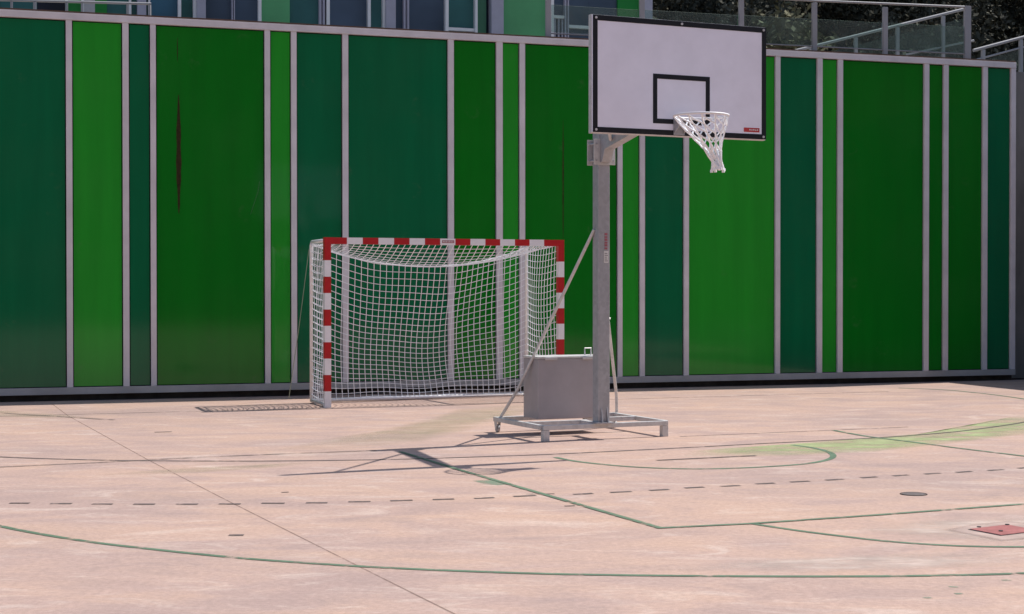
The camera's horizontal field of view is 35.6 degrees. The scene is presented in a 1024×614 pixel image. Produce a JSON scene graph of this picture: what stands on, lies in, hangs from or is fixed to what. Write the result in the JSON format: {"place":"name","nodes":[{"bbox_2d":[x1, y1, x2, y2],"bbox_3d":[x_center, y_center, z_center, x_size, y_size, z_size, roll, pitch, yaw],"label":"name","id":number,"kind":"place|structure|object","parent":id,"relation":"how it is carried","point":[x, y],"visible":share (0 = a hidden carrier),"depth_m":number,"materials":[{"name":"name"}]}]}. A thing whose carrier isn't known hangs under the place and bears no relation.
{"place":"outdoors","nodes":[
{"label":"outdoors","id":0,"kind":"place"},
{"bbox_2d":[0,0,652,37],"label":"glazed building","id":1,"kind":"structure","parent":0,"point":[520,17],"depth_m":26.15,"materials":[{"name":"glass"}]},
{"bbox_2d":[0,1,32,8],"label":"window","id":2,"kind":"structure","parent":1,"relation":"in","point":[4,4],"depth_m":24.26,"materials":[{"name":"teal glass"}]},
{"bbox_2d":[37,2,64,10],"bbox_3d":[-7.070,-5.675,24.415,0.411,3.860,0.030,0,1,-18],"label":"window","id":3,"kind":"structure","parent":1,"relation":"in","point":[40,5],"depth_m":24.41,"materials":[{"name":"black glass"}]},
{"bbox_2d":[107,0,127,13],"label":"window","id":4,"kind":"structure","parent":1,"relation":"in","point":[111,8],"depth_m":24.73,"materials":[{"name":"teal glass"}]},
{"bbox_2d":[131,0,135,14],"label":"window","id":5,"kind":"structure","parent":1,"relation":"in","point":[133,7],"depth_m":24.80,"materials":[{"name":"teal glass"}]},
{"bbox_2d":[150,0,176,16],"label":"window","id":6,"kind":"structure","parent":1,"relation":"in","point":[158,7],"depth_m":24.95,"materials":[{"name":"blue glass"}]},
{"bbox_2d":[181,0,191,17],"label":"window","id":7,"kind":"structure","parent":1,"relation":"in","point":[186,5],"depth_m":25.06,"materials":[{"name":"teal glass"}]},
{"bbox_2d":[206,0,230,19],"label":"window","id":8,"kind":"structure","parent":1,"relation":"in","point":[215,9],"depth_m":25.22,"materials":[{"name":"glass"}]},
{"bbox_2d":[235,0,256,20],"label":"window","id":9,"kind":"structure","parent":1,"relation":"in","point":[244,9],"depth_m":25.36,"materials":[{"name":"glass"}]},
{"bbox_2d":[290,0,317,23],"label":"window","id":10,"kind":"structure","parent":1,"relation":"in","point":[301,11],"depth_m":25.65,"materials":[{"name":"teal glass"}]},
{"bbox_2d":[330,0,366,26],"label":"window","id":11,"kind":"structure","parent":1,"relation":"in","point":[342,12],"depth_m":25.88,"materials":[{"name":"glass"}]},
{"bbox_2d":[371,0,380,26],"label":"window","id":12,"kind":"structure","parent":1,"relation":"in","point":[375,4],"depth_m":26.03,"materials":[{"name":"teal glass"}]},
{"bbox_2d":[396,0,401,28],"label":"window","id":13,"kind":"structure","parent":1,"relation":"in","point":[398,2],"depth_m":26.15,"materials":[{"name":"glass"}]},
{"bbox_2d":[409,0,443,30],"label":"window","id":14,"kind":"structure","parent":1,"relation":"in","point":[423,14],"depth_m":26.30,"materials":[{"name":"glass"}]},
{"bbox_2d":[449,0,472,31],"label":"window","id":15,"kind":"structure","parent":1,"relation":"in","point":[460,11],"depth_m":26.48,"materials":[{"name":"teal glass"}]},
{"bbox_2d":[554,0,562,36],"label":"window","id":16,"kind":"structure","parent":1,"relation":"in","point":[558,8],"depth_m":27.03,"materials":[{"name":"glass"}]},
{"bbox_2d":[569,0,588,37],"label":"window","id":17,"kind":"structure","parent":1,"relation":"in","point":[578,15],"depth_m":27.15,"materials":[{"name":"glass"}]},
{"bbox_2d":[589,0,616,15],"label":"window","id":18,"kind":"structure","parent":1,"relation":"in","point":[605,7],"depth_m":27.29,"materials":[{"name":"glass"}]},
{"bbox_2d":[0,380,1023,613],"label":"court","id":19,"kind":"object","parent":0,"point":[505,529],"visible":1,"depth_m":10.70,"materials":[{"name":"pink concrete"}]},
{"bbox_2d":[8,413,114,419],"bbox_3d":[-5.856,1.237,18.555,3.468,0.001,0.085,0,1,33],"label":"court line","id":20,"kind":"object","parent":19,"relation":"on","point":[56,416],"visible":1,"depth_m":18.21,"materials":[{"name":"grey paint"}]},
{"bbox_2d":[0,450,374,466],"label":"court line","id":21,"kind":"object","parent":19,"relation":"on","point":[155,459],"visible":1,"depth_m":13.43,"materials":[{"name":"grey paint"}]},
{"bbox_2d":[53,404,454,613],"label":"court joint","id":22,"kind":"object","parent":19,"relation":"on","point":[294,533],"visible":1,"depth_m":9.28,"materials":[{"name":"concrete"}]},
{"bbox_2d":[165,431,574,535],"bbox_3d":[-1.480,1.299,13.070,2.422,0.001,7.104,0,1,-16],"label":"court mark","id":23,"kind":"object","parent":19,"relation":"on","point":[243,534],"visible":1,"depth_m":9.39,"materials":[{"name":"grey paint"}]},
{"bbox_2d":[289,237,563,407],"bbox_3d":[-1.129,0.180,20.710,3.244,2.091,1.629,0,1,-21],"label":"handball goal","id":24,"kind":"object","parent":19,"relation":"on","point":[326,400],"visible":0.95,"depth_m":20.53,"materials":[{"name":"white metal"}]},
{"bbox_2d":[23,391,888,415],"bbox_3d":[-1.125,1.222,19.916,13.810,0.001,0.176,0,1,-21],"label":"court line","id":25,"kind":"object","parent":19,"relation":"on","point":[402,405],"visible":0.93,"depth_m":19.46,"materials":[{"name":"grey paint"}]},
{"bbox_2d":[478,480,501,484],"bbox_3d":[-0.142,1.313,11.922,0.224,0.001,0.378,0,1,-22],"label":"paint spill","id":26,"kind":"object","parent":19,"relation":"on","point":[492,482],"visible":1,"depth_m":11.91,"materials":[{"name":"green paint"}]},
{"bbox_2d":[0,7,1015,401],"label":"clad wall","id":27,"kind":"structure","parent":19,"relation":"on","point":[178,195],"depth_m":22.24,"materials":[{"name":"green metal"}]},
{"bbox_2d":[545,0,970,58],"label":"glass guard","id":28,"kind":"object","parent":27,"relation":"on","point":[966,53],"visible":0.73,"depth_m":24.44,"materials":[{"name":"clear"}]},
{"bbox_2d":[0,525,1023,576],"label":"court line","id":29,"kind":"object","parent":19,"relation":"on","point":[17,529],"visible":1,"depth_m":8.12,"materials":[{"name":"green paint"}]},
{"bbox_2d":[0,421,1023,460],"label":"court line","id":30,"kind":"object","parent":19,"relation":"on","point":[533,454],"visible":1,"depth_m":13.91,"materials":[{"name":"paint"}]},
{"bbox_2d":[11,467,1023,503],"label":"dashed line","id":31,"kind":"object","parent":19,"relation":"on","point":[514,496],"visible":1,"depth_m":11.15,"materials":[{"name":"grey paint"}]},
{"bbox_2d":[493,14,765,441],"bbox_3d":[1.092,-0.623,14.908,1.762,3.805,3.248,0,1,-24],"label":"basketball hoop","id":32,"kind":"object","parent":19,"relation":"on","point":[695,81],"visible":1,"depth_m":14.19,"materials":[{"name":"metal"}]},
{"bbox_2d":[554,445,836,468],"bbox_3d":[1.800,1.291,13.592,2.540,0.001,1.429,0,1,-26],"label":"court line","id":33,"kind":"object","parent":19,"relation":"on","point":[833,455],"visible":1,"depth_m":13.18,"materials":[{"name":"green paint"}]},
{"bbox_2d":[398,451,1020,527],"bbox_3d":[1.070,1.316,11.307,6.364,0.001,3.169,0,1,28],"label":"court line","id":34,"kind":"object","parent":19,"relation":"on","point":[621,516],"visible":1,"depth_m":10.38,"materials":[{"name":"green paint"}]},
{"bbox_2d":[662,455,756,459],"bbox_3d":[1.666,1.289,13.625,0.979,0.001,0.050,0,1,-23],"label":"court line","id":35,"kind":"object","parent":19,"relation":"on","point":[708,457],"visible":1,"depth_m":13.64,"materials":[{"name":"grey paint"}]},
{"bbox_2d":[680,427,899,436],"bbox_3d":[2.897,1.263,16.149,2.720,0.001,0.049,0,1,-23],"label":"court line","id":36,"kind":"object","parent":19,"relation":"on","point":[793,431],"visible":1,"depth_m":16.15,"materials":[{"name":"grey paint"}]},
{"bbox_2d":[768,557,961,568],"bbox_3d":[1.809,1.352,8.423,2.255,0.001,0.520,0,1,-11],"label":"pale stain","id":37,"kind":"object","parent":19,"relation":"on","point":[858,558],"visible":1,"depth_m":8.46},
{"bbox_2d":[738,423,1023,451],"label":"green wash","id":38,"kind":"object","parent":19,"relation":"on","point":[877,441],"visible":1,"depth_m":15.09,"materials":[{"name":"paint"}]},
{"bbox_2d":[754,523,1023,546],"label":"court line","id":39,"kind":"object","parent":19,"relation":"on","point":[882,540],"visible":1,"depth_m":9.15,"materials":[{"name":"green paint"}]},
{"bbox_2d":[900,492,927,495],"bbox_3d":[2.832,1.320,11.229,0.191,0.008,0.191,0,1,0],"label":"manhole lid","id":40,"kind":"object","parent":19,"relation":"on","point":[914,494],"visible":1,"depth_m":11.20,"materials":[{"name":"grey metal"}]},
{"bbox_2d":[833,430,1023,455],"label":"court line","id":41,"kind":"object","parent":19,"relation":"on","point":[925,443],"visible":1,"depth_m":14.87,"materials":[{"name":"green paint"}]},
{"bbox_2d":[912,388,1023,398],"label":"court line","id":42,"kind":"object","parent":19,"relation":"on","point":[976,392],"visible":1,"depth_m":21.97,"materials":[{"name":"white paint"}]},
{"bbox_2d":[915,521,1023,536],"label":"pale stain","id":43,"kind":"object","parent":19,"relation":"on","point":[964,523],"visible":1,"depth_m":9.78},
{"bbox_2d":[951,521,1023,539],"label":"mortar apron","id":44,"kind":"object","parent":19,"relation":"on","point":[1005,537],"visible":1,"depth_m":9.49,"materials":[{"name":"beige concrete"}]},
{"bbox_2d":[968,524,1023,535],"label":"access hatch","id":45,"kind":"object","parent":44,"relation":"on","point":[1003,530],"visible":1,"depth_m":9.53,"materials":[{"name":"metal"}]},
{"bbox_2d":[25,378,1023,401],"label":"ground","id":46,"kind":"structure","parent":0,"point":[665,387],"depth_m":24.03,"materials":[{"name":"concrete"}]},
{"bbox_2d":[1012,72,1023,377],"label":"retaining wall","id":47,"kind":"structure","parent":46,"relation":"on","point":[1019,309],"depth_m":25.77,"materials":[{"name":"concrete"}]},
{"bbox_2d":[654,0,1023,71],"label":"hillside","id":48,"kind":"structure","parent":0,"point":[866,43],"depth_m":46.02,"materials":[{"name":"plant"}]},
{"bbox_2d":[653,0,1023,71],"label":"hillside bushes","id":49,"kind":"object","parent":48,"relation":"on","point":[850,15],"visible":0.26,"depth_m":41.70,"materials":[{"name":"green plant"}]},
{"label":"terrace","id":50,"kind":"structure","parent":0,"visible":0},
{"bbox_2d":[0,0,150,14],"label":"tube railing","id":51,"kind":"object","parent":50,"relation":"on","point":[88,2],"visible":0.36,"depth_m":21.61,"materials":[{"name":"grey metal"}]},
{"bbox_2d":[752,0,839,51],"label":"pale bush","id":52,"kind":"object","parent":50,"relation":"on","point":[782,26],"visible":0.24,"depth_m":35.35,"materials":[{"name":"green plant"}]},
{"bbox_2d":[797,8,973,56],"bbox_3d":[6.210,-4.563,27.748,4.311,1.587,0.056,0,1,-18],"label":"ramp railing","id":53,"kind":"object","parent":50,"relation":"on","point":[943,46],"visible":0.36,"depth_m":27.93,"materials":[{"name":"grey metal"}]},
{"bbox_2d":[972,35,1023,71],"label":"stair railing","id":54,"kind":"object","parent":50,"relation":"on","point":[1020,52],"visible":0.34,"depth_m":26.89,"materials":[{"name":"grey metal"}]}
]}

